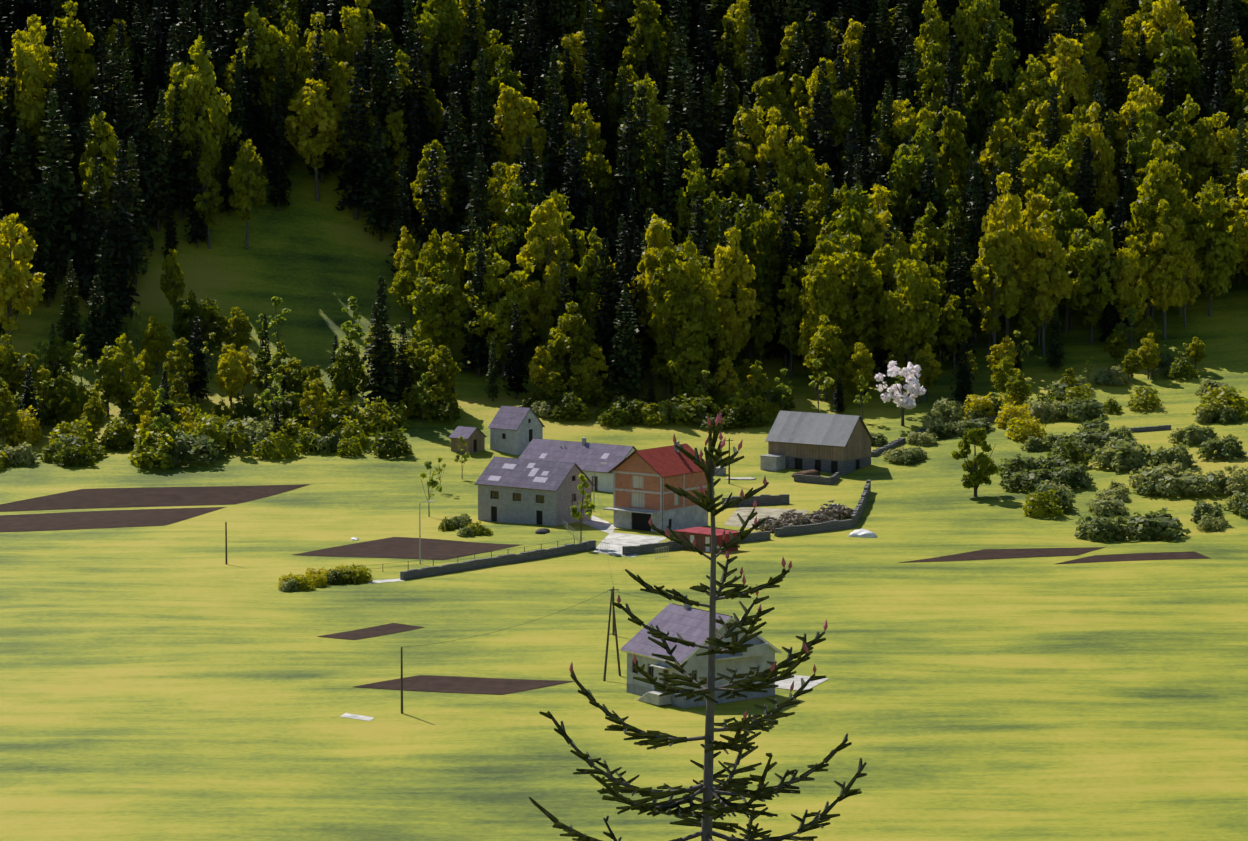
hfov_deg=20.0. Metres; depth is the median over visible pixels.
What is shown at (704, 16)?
spruce tree
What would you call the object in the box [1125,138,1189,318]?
beech tree
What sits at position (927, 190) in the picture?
spruce tree
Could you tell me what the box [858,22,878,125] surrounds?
spruce tree
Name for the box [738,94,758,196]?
spruce tree
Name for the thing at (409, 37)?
spruce tree
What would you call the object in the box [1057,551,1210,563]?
field soil
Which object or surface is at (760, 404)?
shrub
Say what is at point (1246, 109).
beech tree
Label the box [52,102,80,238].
spruce tree
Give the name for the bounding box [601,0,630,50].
beech tree
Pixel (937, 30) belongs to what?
beech tree
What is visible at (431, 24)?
beech tree
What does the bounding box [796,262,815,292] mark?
beech tree
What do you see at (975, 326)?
beech tree
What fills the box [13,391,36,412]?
shrub
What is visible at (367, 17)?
spruce tree
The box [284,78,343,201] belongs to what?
beech tree
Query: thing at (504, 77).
beech tree
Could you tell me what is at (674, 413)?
shrub
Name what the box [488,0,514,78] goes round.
spruce tree
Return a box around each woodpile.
[752,509,835,531]
[813,500,852,519]
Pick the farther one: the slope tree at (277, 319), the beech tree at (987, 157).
the beech tree at (987, 157)
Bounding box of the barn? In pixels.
[760,410,873,474]
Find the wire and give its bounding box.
[407,590,608,646]
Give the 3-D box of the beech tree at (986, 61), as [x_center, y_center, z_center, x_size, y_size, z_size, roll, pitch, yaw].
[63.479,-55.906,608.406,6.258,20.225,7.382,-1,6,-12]
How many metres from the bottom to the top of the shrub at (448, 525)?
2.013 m
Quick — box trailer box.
[715,467,725,475]
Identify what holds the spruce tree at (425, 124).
on the terrain at (180, 681)
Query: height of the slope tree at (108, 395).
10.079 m
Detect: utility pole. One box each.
[225,522,226,563]
[401,647,402,713]
[603,589,620,680]
[609,588,618,635]
[725,438,733,483]
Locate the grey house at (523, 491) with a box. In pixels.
[475,457,593,525]
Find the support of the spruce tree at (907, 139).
on the terrain at (180, 681)
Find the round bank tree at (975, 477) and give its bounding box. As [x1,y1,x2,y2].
[951,428,1000,496]
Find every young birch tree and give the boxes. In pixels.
[420,461,441,516]
[432,457,445,482]
[453,436,469,478]
[570,473,595,541]
[774,368,792,410]
[809,358,834,412]
[853,375,870,419]
[1001,391,1011,407]
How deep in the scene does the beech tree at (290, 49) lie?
584.39 m
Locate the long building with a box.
[518,437,636,491]
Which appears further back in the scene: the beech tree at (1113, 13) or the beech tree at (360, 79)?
the beech tree at (1113, 13)
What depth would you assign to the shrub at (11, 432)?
501.89 m
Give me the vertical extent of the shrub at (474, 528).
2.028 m
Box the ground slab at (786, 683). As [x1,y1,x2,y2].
[775,675,828,689]
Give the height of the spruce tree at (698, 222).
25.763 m
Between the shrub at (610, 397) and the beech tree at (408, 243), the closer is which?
the shrub at (610, 397)
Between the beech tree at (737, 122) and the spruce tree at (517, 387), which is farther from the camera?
the beech tree at (737, 122)
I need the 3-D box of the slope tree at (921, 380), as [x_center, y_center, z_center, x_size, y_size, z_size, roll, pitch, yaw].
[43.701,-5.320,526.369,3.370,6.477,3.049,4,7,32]
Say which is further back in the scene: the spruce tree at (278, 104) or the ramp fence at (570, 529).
the spruce tree at (278, 104)
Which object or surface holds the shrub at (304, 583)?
on the terrain at (180, 681)
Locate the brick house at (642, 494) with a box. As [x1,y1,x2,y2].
[603,441,707,531]
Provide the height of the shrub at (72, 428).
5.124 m
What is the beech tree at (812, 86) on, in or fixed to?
on the terrain at (180, 681)
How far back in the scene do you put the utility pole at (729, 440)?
479.35 m
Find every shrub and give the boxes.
[0,405,42,445]
[0,425,21,443]
[0,439,14,461]
[0,442,39,465]
[0,448,9,470]
[9,393,37,430]
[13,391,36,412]
[39,440,66,461]
[40,381,86,414]
[40,391,84,424]
[47,417,99,447]
[48,387,87,420]
[52,433,90,450]
[52,445,86,466]
[56,431,107,459]
[64,443,96,466]
[71,380,107,415]
[99,416,134,446]
[107,422,135,449]
[117,387,154,414]
[119,397,151,428]
[123,407,154,429]
[127,388,159,416]
[127,426,179,468]
[132,414,191,451]
[134,437,174,466]
[153,399,200,427]
[166,432,228,464]
[168,402,194,424]
[172,402,202,426]
[176,420,200,434]
[178,396,202,412]
[187,414,234,452]
[192,413,214,426]
[202,412,225,442]
[209,398,233,417]
[215,414,232,428]
[219,415,273,449]
[230,393,261,421]
[250,413,298,439]
[250,426,301,458]
[253,397,295,425]
[260,390,299,413]
[269,417,313,444]
[277,575,292,588]
[278,386,324,425]
[278,578,299,591]
[279,572,304,585]
[290,575,315,590]
[295,429,317,452]
[304,567,326,583]
[306,431,342,453]
[308,398,374,437]
[310,572,327,587]
[326,567,342,583]
[326,569,346,584]
[327,406,361,428]
[328,415,368,447]
[329,391,359,412]
[332,563,349,570]
[336,435,363,456]
[336,568,358,583]
[341,567,367,583]
[350,566,372,583]
[361,398,395,431]
[367,398,409,427]
[368,426,413,457]
[401,382,457,417]
[420,390,460,422]
[438,516,454,531]
[449,514,471,528]
[457,526,473,536]
[467,520,483,535]
[475,524,493,535]
[520,387,552,407]
[531,400,557,416]
[548,392,582,418]
[554,394,592,420]
[583,384,613,405]
[593,401,614,419]
[596,401,634,425]
[602,395,629,418]
[605,379,647,404]
[611,391,644,407]
[615,401,645,423]
[623,398,660,423]
[640,399,674,424]
[648,400,679,423]
[667,393,700,424]
[679,390,723,424]
[693,412,729,429]
[706,394,728,412]
[714,386,748,415]
[716,406,749,428]
[725,393,769,420]
[726,388,756,408]
[729,398,767,426]
[742,377,778,403]
[744,389,775,407]
[749,406,776,425]
[764,400,779,417]
[770,388,795,410]
[870,432,885,443]
[871,434,887,445]
[880,446,910,461]
[894,449,922,462]
[896,451,917,464]
[906,430,923,444]
[907,445,925,457]
[916,431,937,445]
[919,450,927,458]
[922,410,945,423]
[922,417,944,432]
[926,421,954,438]
[931,397,962,420]
[948,419,968,435]
[960,417,995,432]
[961,395,994,414]
[961,398,1001,416]
[964,392,995,418]
[966,407,985,419]
[993,391,1032,412]
[994,402,1034,427]
[998,454,1054,479]
[999,467,1058,491]
[1004,416,1047,440]
[1020,435,1054,450]
[1022,487,1062,517]
[1025,480,1072,510]
[1027,399,1061,421]
[1032,480,1074,495]
[1033,452,1069,475]
[1036,393,1055,413]
[1040,461,1093,488]
[1042,433,1057,447]
[1043,377,1092,398]
[1046,436,1089,466]
[1051,432,1082,449]
[1052,375,1093,392]
[1052,396,1098,420]
[1063,382,1091,403]
[1067,439,1100,458]
[1071,426,1111,447]
[1072,395,1106,417]
[1074,514,1127,542]
[1076,416,1109,433]
[1086,493,1128,515]
[1088,442,1151,471]
[1093,365,1128,384]
[1094,525,1119,539]
[1095,486,1131,501]
[1099,436,1139,450]
[1099,500,1127,514]
[1102,436,1150,466]
[1103,396,1122,413]
[1104,425,1135,440]
[1108,480,1129,492]
[1120,507,1191,541]
[1126,386,1163,409]
[1127,461,1181,490]
[1133,477,1167,495]
[1145,364,1168,377]
[1147,442,1197,469]
[1153,468,1207,496]
[1155,350,1174,366]
[1159,360,1184,372]
[1166,357,1198,378]
[1167,423,1207,444]
[1175,355,1198,364]
[1181,469,1233,495]
[1189,426,1220,439]
[1190,500,1224,522]
[1192,386,1247,419]
[1194,379,1235,395]
[1194,407,1218,422]
[1195,434,1246,460]
[1196,513,1226,530]
[1198,378,1234,398]
[1206,405,1240,423]
[1222,490,1247,510]
[1223,464,1247,494]
[1231,499,1247,516]
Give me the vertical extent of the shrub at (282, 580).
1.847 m
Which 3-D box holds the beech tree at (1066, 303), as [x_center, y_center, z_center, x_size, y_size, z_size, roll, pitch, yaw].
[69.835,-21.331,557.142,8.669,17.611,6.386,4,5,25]
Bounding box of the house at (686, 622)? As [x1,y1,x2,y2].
[620,603,781,707]
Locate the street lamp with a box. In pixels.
[593,463,606,511]
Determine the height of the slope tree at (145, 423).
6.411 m
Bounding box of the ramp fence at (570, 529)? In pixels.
[561,517,586,540]
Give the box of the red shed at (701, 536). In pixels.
[669,527,737,552]
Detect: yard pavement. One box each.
[582,515,615,533]
[593,532,665,556]
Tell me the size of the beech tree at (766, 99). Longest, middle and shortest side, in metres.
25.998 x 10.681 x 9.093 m
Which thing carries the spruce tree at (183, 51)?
on the terrain at (180, 681)
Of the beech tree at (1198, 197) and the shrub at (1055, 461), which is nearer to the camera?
the shrub at (1055, 461)
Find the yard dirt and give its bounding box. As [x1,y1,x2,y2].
[724,507,809,529]
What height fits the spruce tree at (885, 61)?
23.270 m
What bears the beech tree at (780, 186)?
on the terrain at (180, 681)
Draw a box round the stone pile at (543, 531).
[535,528,549,533]
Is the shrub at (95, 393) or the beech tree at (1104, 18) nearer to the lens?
the shrub at (95, 393)
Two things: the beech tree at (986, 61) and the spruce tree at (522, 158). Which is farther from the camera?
the beech tree at (986, 61)
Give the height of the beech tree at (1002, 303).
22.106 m
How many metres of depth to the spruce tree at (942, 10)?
621.36 m
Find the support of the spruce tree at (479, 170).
on the terrain at (180, 681)
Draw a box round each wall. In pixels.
[400,541,594,579]
[622,532,770,555]
[722,493,788,506]
[774,519,853,536]
[794,471,838,484]
[851,480,870,527]
[871,438,905,456]
[917,413,1023,434]
[1070,425,1170,436]
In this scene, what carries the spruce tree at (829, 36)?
on the terrain at (180, 681)
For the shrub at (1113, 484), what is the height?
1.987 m
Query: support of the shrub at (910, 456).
on the terrain at (180, 681)
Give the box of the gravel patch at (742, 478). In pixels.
[724,477,755,479]
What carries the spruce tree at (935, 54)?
on the terrain at (180, 681)
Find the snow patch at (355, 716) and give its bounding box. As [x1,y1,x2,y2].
[340,713,373,720]
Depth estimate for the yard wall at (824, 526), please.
441.02 m
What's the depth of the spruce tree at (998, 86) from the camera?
601.89 m
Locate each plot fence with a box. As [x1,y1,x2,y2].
[325,557,457,570]
[461,538,574,559]
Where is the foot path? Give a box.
[369,578,403,583]
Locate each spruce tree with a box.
[0,0,11,69]
[0,0,32,57]
[0,36,6,123]
[0,91,13,203]
[0,110,12,197]
[0,125,16,232]
[0,188,14,259]
[0,288,7,333]
[1,0,14,40]
[1,52,32,199]
[5,0,25,61]
[7,120,41,239]
[17,191,46,297]
[22,0,52,45]
[23,86,44,187]
[26,0,62,22]
[31,90,87,281]
[32,0,53,45]
[35,89,55,202]
[36,174,62,306]
[40,57,79,197]
[41,62,53,98]
[43,116,65,207]
[45,0,60,46]
[45,1,62,44]
[50,18,72,110]
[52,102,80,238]
[53,48,78,168]
[55,260,84,345]
[60,0,97,74]
[76,97,118,252]
[77,0,92,40]
[77,158,115,302]
[85,0,106,96]
[87,18,99,109]
[87,234,128,345]
[91,0,101,45]
[91,0,120,96]
[92,27,119,165]
[94,0,121,43]
[98,139,141,318]
[99,0,144,49]
[99,41,131,158]
[108,85,152,230]
[111,22,132,105]
[113,48,137,162]
[116,0,133,42]
[116,137,151,284]
[121,103,156,252]
[126,5,153,115]
[129,0,154,92]
[129,82,149,168]
[137,14,160,161]
[139,102,165,206]
[142,89,177,231]
[145,0,170,36]
[146,0,172,114]
[148,0,167,66]
[161,24,188,177]
[161,184,178,257]
[162,81,200,219]
[163,0,187,67]
[163,0,193,67]
[167,0,206,120]
[179,0,199,33]
[179,3,195,48]
[184,140,208,248]
[192,0,219,54]
[196,0,217,73]
[203,0,236,144]
[204,0,218,67]
[214,0,242,43]
[215,0,237,74]
[216,0,261,105]
[217,130,238,215]
[220,109,236,187]
[222,61,247,185]
[224,32,236,140]
[228,50,254,156]
[241,26,268,158]
[249,0,263,19]
[256,0,282,57]
[264,50,298,170]
[265,76,292,180]
[266,108,293,211]
[270,0,283,19]
[292,0,313,44]
[302,0,325,38]
[302,0,325,47]
[303,21,337,183]
[307,0,325,73]
[320,0,327,30]
[323,0,354,28]
[323,0,359,28]
[325,0,360,70]
[327,0,338,56]
[333,48,377,219]
[361,115,398,240]
[362,31,375,106]
[362,275,402,408]
[364,11,372,85]
[365,46,392,185]
[366,19,390,114]
[370,0,384,41]
[370,39,409,190]
[372,0,391,40]
[385,160,415,277]
[390,55,401,108]
[392,321,414,408]
[397,27,403,49]
[398,39,415,109]
[400,0,422,154]
[401,0,423,47]
[402,0,423,47]
[402,28,434,179]
[411,158,425,240]
[416,148,447,274]
[438,64,471,170]
[438,91,476,250]
[439,10,459,79]
[439,207,453,242]
[443,49,472,155]
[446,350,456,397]
[447,0,483,121]
[456,153,493,282]
[458,251,501,376]
[461,161,470,244]
[463,68,502,187]
[465,217,477,332]
[466,93,476,173]
[467,47,497,184]
[467,226,491,356]
[474,167,488,243]
[479,0,496,48]
[479,59,492,111]
[481,0,505,41]
[483,337,500,400]
[486,209,494,248]
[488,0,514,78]
[488,70,499,128]
[499,241,535,354]
[500,0,525,47]
[502,302,529,398]
[508,0,527,81]
[508,11,526,94]
[511,154,520,180]
[516,0,544,103]
[518,148,530,177]
[518,161,533,266]
[520,18,545,145]
[521,165,550,345]
[522,0,546,99]
[522,0,556,45]
[522,136,541,203]
[523,178,533,209]
[526,5,548,75]
[527,76,541,162]
[530,39,566,160]
[530,156,544,203]
[538,46,565,195]
[541,136,556,199]
[542,8,563,81]
[543,0,580,72]
[543,93,585,222]
[554,249,576,390]
[555,36,569,111]
[559,133,585,237]
[562,49,576,123]
[565,139,589,249]
[566,122,590,233]
[569,229,589,333]
[572,47,609,128]
[574,0,607,120]
[574,23,590,91]
[576,0,604,22]
[580,216,589,248]
[581,67,606,183]
[584,186,601,238]
[584,206,594,252]
[591,238,622,384]
[592,81,617,188]
[595,69,616,168]
[599,0,634,89]
[605,284,647,400]
[606,85,646,262]
[606,223,649,379]
[607,73,625,184]
[609,112,648,231]
[614,213,629,302]
[615,1,632,62]
[620,0,647,69]
[620,85,654,236]
[621,209,639,269]
[626,188,637,289]
[628,226,653,356]
[631,207,659,344]
[648,41,664,128]
[648,150,663,214]
[649,80,660,190]
[655,118,682,219]
[656,0,673,22]
[657,31,685,139]
[658,0,694,55]
[658,141,683,246]
[661,104,679,186]
[662,26,708,188]
[666,0,694,95]
[668,167,683,245]
[673,131,690,221]
[678,69,715,194]
[684,198,696,261]
[686,195,711,272]
[688,0,718,56]
[689,133,708,203]
[692,3,720,116]
[693,21,715,123]
[693,62,718,177]
[694,17,713,85]
[697,71,721,192]
[698,234,709,270]
[700,134,716,208]
[702,168,710,215]
[708,0,746,72]
[711,202,751,366]
[712,0,742,79]
[715,68,737,167]
[716,127,742,215]
[718,21,736,117]
[736,68,743,106]
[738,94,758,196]
[740,14,766,135]
[743,166,762,223]
[745,53,757,95]
[747,0,774,42]
[751,144,758,197]
[754,21,768,101]
[761,161,781,237]
[763,203,802,366]
[768,10,786,80]
[770,0,815,88]
[774,0,785,35]
[783,0,788,20]
[783,4,792,89]
[784,127,808,255]
[786,0,828,36]
[786,25,812,110]
[788,192,811,277]
[793,46,815,148]
[806,90,824,178]
[807,0,831,81]
[813,60,838,187]
[816,22,834,77]
[816,86,838,187]
[819,175,840,238]
[822,0,842,23]
[826,28,834,60]
[832,0,863,75]
[832,45,852,160]
[837,134,860,191]
[842,52,862,125]
[842,126,864,200]
[851,0,863,68]
[852,103,865,187]
[852,154,866,194]
[856,147,874,199]
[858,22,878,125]
[862,0,885,50]
[865,132,885,210]
[866,165,874,201]
[869,231,895,378]
[871,0,896,107]
[872,175,898,230]
[873,81,897,212]
[884,0,903,38]
[889,0,922,66]
[889,0,928,91]
[891,0,923,98]
[891,26,916,120]
[891,33,921,120]
[892,135,910,238]
[897,59,907,115]
[899,221,906,259]
[902,129,923,257]
[908,157,941,251]
[918,0,932,37]
[918,240,939,354]
[925,41,942,109]
[928,62,939,111]
[931,0,954,52]
[931,0,956,39]
[935,98,956,220]
[937,34,972,150]
[939,51,953,103]
[940,3,946,37]
[941,237,976,365]
[943,0,963,56]
[949,82,968,183]
[954,162,985,342]
[962,144,985,280]
[964,163,981,289]
[972,20,1004,120]
[977,162,1001,318]
[978,0,1010,85]
[980,109,995,206]
[990,35,1012,121]
[996,1,1023,75]
[999,0,1024,80]
[1008,145,1025,226]
[1013,0,1026,69]
[1019,0,1038,69]
[1032,17,1047,60]
[1037,51,1043,65]
[1040,84,1061,156]
[1047,25,1054,43]
[1049,0,1087,48]
[1058,0,1082,46]
[1061,18,1069,38]
[1062,13,1090,122]
[1070,135,1099,234]
[1080,0,1092,31]
[1089,81,1113,214]
[1097,252,1117,343]
[1100,197,1134,328]
[1103,7,1126,124]
[1103,15,1121,86]
[1113,166,1135,248]
[1116,132,1138,241]
[1119,110,1137,194]
[1124,0,1139,21]
[1135,33,1151,97]
[1157,67,1174,144]
[1177,0,1203,99]
[1178,0,1184,29]
[1185,0,1207,28]
[1189,79,1201,124]
[1192,67,1212,164]
[1197,62,1230,203]
[1199,0,1220,97]
[1200,0,1219,131]
[1204,54,1214,131]
[1209,160,1219,201]
[1211,0,1238,132]
[1212,0,1225,53]
[1213,0,1242,81]
[1214,170,1227,246]
[1217,0,1243,36]
[1220,0,1247,60]
[1222,118,1247,284]
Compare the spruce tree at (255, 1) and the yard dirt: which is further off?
the spruce tree at (255, 1)
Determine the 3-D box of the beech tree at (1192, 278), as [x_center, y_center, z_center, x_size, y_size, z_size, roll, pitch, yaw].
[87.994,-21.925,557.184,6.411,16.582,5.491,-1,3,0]
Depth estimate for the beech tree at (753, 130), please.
580.45 m
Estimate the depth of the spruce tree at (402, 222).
560.76 m
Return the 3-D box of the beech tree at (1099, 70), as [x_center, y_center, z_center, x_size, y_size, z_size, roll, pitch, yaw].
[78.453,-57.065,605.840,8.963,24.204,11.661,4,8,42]
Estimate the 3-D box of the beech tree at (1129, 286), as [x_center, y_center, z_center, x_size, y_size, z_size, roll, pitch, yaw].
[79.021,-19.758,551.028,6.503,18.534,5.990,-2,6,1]
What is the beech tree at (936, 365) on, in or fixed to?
on the terrain at (180, 681)
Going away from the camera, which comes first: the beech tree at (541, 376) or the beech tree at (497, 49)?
the beech tree at (541, 376)
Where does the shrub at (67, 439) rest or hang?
on the terrain at (180, 681)
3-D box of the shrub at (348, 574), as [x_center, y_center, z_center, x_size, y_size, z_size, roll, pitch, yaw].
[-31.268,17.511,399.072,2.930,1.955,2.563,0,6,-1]
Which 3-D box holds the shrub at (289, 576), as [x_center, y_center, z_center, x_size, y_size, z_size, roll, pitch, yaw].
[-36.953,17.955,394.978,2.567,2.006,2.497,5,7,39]
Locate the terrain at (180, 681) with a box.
[0,0,1247,840]
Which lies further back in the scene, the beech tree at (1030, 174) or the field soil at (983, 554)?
the beech tree at (1030, 174)
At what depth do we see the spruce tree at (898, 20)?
620.96 m
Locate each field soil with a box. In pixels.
[0,484,309,511]
[0,507,224,531]
[294,537,518,559]
[317,623,422,639]
[354,675,572,694]
[898,547,1104,562]
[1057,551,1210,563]
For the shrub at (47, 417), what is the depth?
510.82 m
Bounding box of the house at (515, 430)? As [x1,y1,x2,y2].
[488,406,544,454]
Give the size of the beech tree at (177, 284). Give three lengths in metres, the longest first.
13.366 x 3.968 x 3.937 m
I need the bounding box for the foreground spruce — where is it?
[529,411,866,840]
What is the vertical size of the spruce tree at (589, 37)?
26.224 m
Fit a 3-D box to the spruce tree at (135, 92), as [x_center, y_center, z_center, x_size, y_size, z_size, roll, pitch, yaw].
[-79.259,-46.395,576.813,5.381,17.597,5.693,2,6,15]
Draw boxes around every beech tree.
[0,22,60,164]
[0,79,10,147]
[0,213,45,370]
[0,333,21,395]
[1,14,54,111]
[9,220,41,263]
[46,334,72,385]
[48,0,100,109]
[78,112,128,226]
[88,87,130,139]
[88,273,112,325]
[97,333,149,413]
[98,18,133,79]
[125,0,146,38]
[147,94,195,188]
[160,248,185,328]
[163,337,197,400]
[164,35,241,188]
[191,152,223,248]
[214,349,246,414]
[216,4,295,150]
[227,139,267,249]
[232,140,251,218]
[246,64,270,85]
[264,0,297,20]
[271,19,311,162]
[272,341,290,391]
[276,0,301,64]
[277,0,303,43]
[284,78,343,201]
[294,28,313,73]
[295,12,348,125]
[302,365,328,398]
[325,340,369,399]
[330,0,384,86]
[331,66,370,183]
[353,62,368,94]
[373,26,403,95]
[381,110,411,196]
[387,249,420,319]
[388,49,424,134]
[392,158,413,217]
[393,226,417,283]
[402,69,444,157]
[404,0,465,98]
[407,0,422,30]
[407,260,471,358]
[410,139,460,234]
[415,229,452,310]
[422,366,450,400]
[431,231,467,324]
[443,234,471,275]
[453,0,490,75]
[457,117,472,163]
[459,230,497,306]
[460,187,480,238]
[464,253,535,376]
[467,29,520,112]
[468,115,490,163]
[474,161,509,233]
[484,163,536,276]
[484,177,547,302]
[488,46,525,142]
[488,83,527,181]
[490,169,510,220]
[491,0,529,27]
[496,95,546,177]
[516,198,577,341]
[520,274,537,361]
[527,346,556,390]
[533,318,553,367]
[537,82,572,144]
[543,190,587,300]
[545,301,597,392]
[548,300,573,338]
[552,31,589,117]
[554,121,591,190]
[556,102,607,172]
[562,19,579,93]
[568,138,619,232]
[571,242,616,319]
[575,227,614,376]
[576,0,613,44]
[576,3,602,59]
[577,238,616,308]
[584,343,609,406]
[600,70,619,136]
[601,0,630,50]
[607,64,647,125]
[613,256,638,276]
[616,73,671,184]
[618,0,669,99]
[622,282,653,355]
[630,129,661,232]
[633,213,675,340]
[642,15,677,87]
[645,218,675,266]
[645,244,690,311]
[645,267,655,357]
[646,246,689,393]
[655,240,723,372]
[657,130,712,213]
[657,320,712,395]
[659,80,671,104]
[672,146,707,260]
[680,191,729,272]
[685,249,727,361]
[696,146,759,213]
[698,0,714,44]
[699,214,732,267]
[704,63,740,144]
[704,195,733,233]
[709,227,760,349]
[713,0,761,88]
[713,357,739,398]
[714,298,742,377]
[723,192,754,244]
[726,107,755,154]
[728,105,765,203]
[730,194,784,362]
[730,249,755,358]
[747,191,804,357]
[748,284,776,372]
[749,223,782,254]
[749,360,767,400]
[752,72,796,166]
[752,106,806,210]
[758,112,816,178]
[762,172,793,254]
[774,136,824,218]
[775,21,813,95]
[776,264,802,379]
[782,218,812,264]
[784,315,805,370]
[786,74,812,132]
[787,123,806,195]
[792,183,828,253]
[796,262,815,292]
[798,57,842,143]
[798,235,848,314]
[798,254,851,338]
[798,297,828,390]
[799,252,815,292]
[803,314,850,400]
[804,12,822,48]
[804,163,830,245]
[809,188,842,247]
[816,195,850,236]
[820,87,869,180]
[822,233,885,359]
[823,180,899,336]
[823,183,850,243]
[824,61,846,93]
[825,9,847,60]
[835,156,855,188]
[837,18,874,92]
[841,232,862,364]
[843,342,875,406]
[848,183,911,349]
[851,210,902,366]
[861,244,908,379]
[863,101,900,185]
[867,98,934,182]
[878,241,941,382]
[880,6,901,70]
[882,301,912,386]
[886,119,958,236]
[908,107,952,199]
[908,201,950,302]
[910,0,953,83]
[913,226,935,261]
[913,343,941,400]
[914,38,953,133]
[921,296,941,360]
[927,238,941,264]
[931,267,949,364]
[933,106,972,209]
[934,185,970,297]
[935,196,956,297]
[938,294,971,373]
[948,158,969,209]
[950,0,1019,80]
[952,54,994,161]
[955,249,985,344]
[959,351,978,379]
[963,285,983,348]
[970,228,1021,357]
[975,172,1030,352]
[978,40,1005,89]
[978,118,1018,193]
[978,127,991,156]
[978,278,998,355]
[983,126,1031,194]
[984,29,1026,119]
[988,54,1071,153]
[992,84,1036,139]
[999,215,1024,337]
[1007,145,1056,215]
[1012,210,1072,354]
[1017,79,1041,136]
[1017,96,1043,158]
[1018,287,1042,355]
[1021,190,1053,325]
[1023,174,1078,230]
[1024,148,1030,159]
[1026,224,1057,344]
[1027,96,1068,162]
[1029,0,1080,36]
[1035,121,1112,218]
[1036,61,1048,81]
[1037,43,1056,77]
[1038,0,1078,44]
[1041,36,1056,55]
[1045,34,1091,122]
[1049,145,1092,226]
[1051,187,1093,329]
[1053,0,1084,22]
[1054,230,1081,333]
[1058,113,1081,144]
[1062,18,1110,110]
[1064,102,1119,214]
[1064,208,1123,344]
[1069,104,1100,176]
[1082,8,1119,88]
[1091,175,1114,233]
[1091,226,1101,293]
[1096,0,1135,30]
[1099,8,1125,59]
[1100,82,1121,113]
[1100,109,1122,186]
[1103,116,1120,180]
[1106,195,1126,241]
[1110,84,1164,187]
[1111,16,1154,104]
[1111,235,1150,345]
[1116,74,1172,168]
[1118,175,1184,317]
[1120,105,1164,210]
[1122,0,1163,80]
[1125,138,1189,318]
[1134,0,1197,99]
[1134,167,1146,200]
[1136,24,1206,130]
[1137,199,1194,338]
[1142,0,1180,29]
[1153,108,1191,202]
[1160,140,1195,224]
[1164,94,1218,204]
[1167,231,1203,326]
[1171,180,1201,315]
[1182,0,1216,12]
[1188,177,1242,316]
[1189,14,1203,55]
[1190,193,1212,245]
[1192,111,1238,200]
[1196,13,1207,39]
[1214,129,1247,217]
[1215,0,1247,44]
[1218,35,1244,93]
[1221,61,1247,141]
[1226,168,1247,251]
[1230,49,1247,123]
[1231,29,1243,55]
[1238,201,1247,274]
[1242,106,1247,158]
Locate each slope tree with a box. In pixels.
[0,377,13,411]
[0,387,19,445]
[14,353,48,406]
[17,365,42,430]
[31,368,58,424]
[31,380,50,429]
[33,341,49,366]
[36,339,55,393]
[46,322,60,391]
[46,366,78,426]
[57,341,82,382]
[62,403,82,423]
[71,334,92,380]
[80,396,106,434]
[80,405,99,433]
[81,275,115,364]
[93,353,120,416]
[126,306,146,356]
[133,382,157,420]
[134,349,154,384]
[136,410,157,439]
[138,315,174,374]
[151,387,171,438]
[155,370,177,432]
[169,377,189,405]
[172,290,209,352]
[174,344,187,370]
[184,316,212,403]
[186,296,229,361]
[202,332,218,376]
[216,343,237,400]
[219,307,253,351]
[230,418,244,455]
[237,346,254,394]
[250,349,273,399]
[254,389,272,419]
[256,314,268,349]
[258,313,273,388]
[259,371,270,418]
[260,373,285,411]
[262,296,290,350]
[262,352,289,395]
[271,401,283,442]
[279,357,302,394]
[281,369,287,395]
[290,366,314,398]
[299,378,330,437]
[321,388,344,413]
[328,334,339,379]
[335,328,361,365]
[339,389,352,406]
[340,296,365,354]
[364,304,377,364]
[364,324,389,368]
[386,325,406,360]
[396,338,429,387]
[407,386,431,419]
[413,338,436,383]
[416,373,431,424]
[426,345,460,392]
[544,371,566,400]
[549,348,565,392]
[566,358,597,402]
[650,344,679,400]
[686,358,720,405]
[693,370,715,410]
[699,355,723,393]
[736,358,752,385]
[743,364,768,393]
[816,348,852,404]
[833,373,845,412]
[841,360,871,397]
[887,354,907,384]
[892,368,907,415]
[907,363,927,402]
[913,356,937,402]
[950,341,975,403]
[987,343,1010,377]
[990,354,1020,393]
[996,335,1017,382]
[1005,370,1033,405]
[1011,330,1032,360]
[1014,345,1023,374]
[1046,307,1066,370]
[1060,368,1077,384]
[1082,360,1092,378]
[1104,328,1126,365]
[1115,308,1138,348]
[1122,349,1142,385]
[1135,316,1161,349]
[1135,332,1160,378]
[1177,343,1187,359]
[1185,337,1206,368]
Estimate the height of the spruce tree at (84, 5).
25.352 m
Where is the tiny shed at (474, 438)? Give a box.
[449,426,486,453]
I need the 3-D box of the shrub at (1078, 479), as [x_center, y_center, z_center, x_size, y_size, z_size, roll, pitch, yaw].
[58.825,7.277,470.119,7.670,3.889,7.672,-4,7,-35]
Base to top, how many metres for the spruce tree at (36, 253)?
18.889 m
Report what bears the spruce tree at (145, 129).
on the terrain at (180, 681)
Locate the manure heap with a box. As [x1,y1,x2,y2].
[791,469,820,476]
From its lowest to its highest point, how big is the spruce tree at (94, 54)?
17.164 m
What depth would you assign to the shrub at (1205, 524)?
442.94 m
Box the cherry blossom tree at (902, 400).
[874,361,925,425]
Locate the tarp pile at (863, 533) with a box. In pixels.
[848,529,876,537]
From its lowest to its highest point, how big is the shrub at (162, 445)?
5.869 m

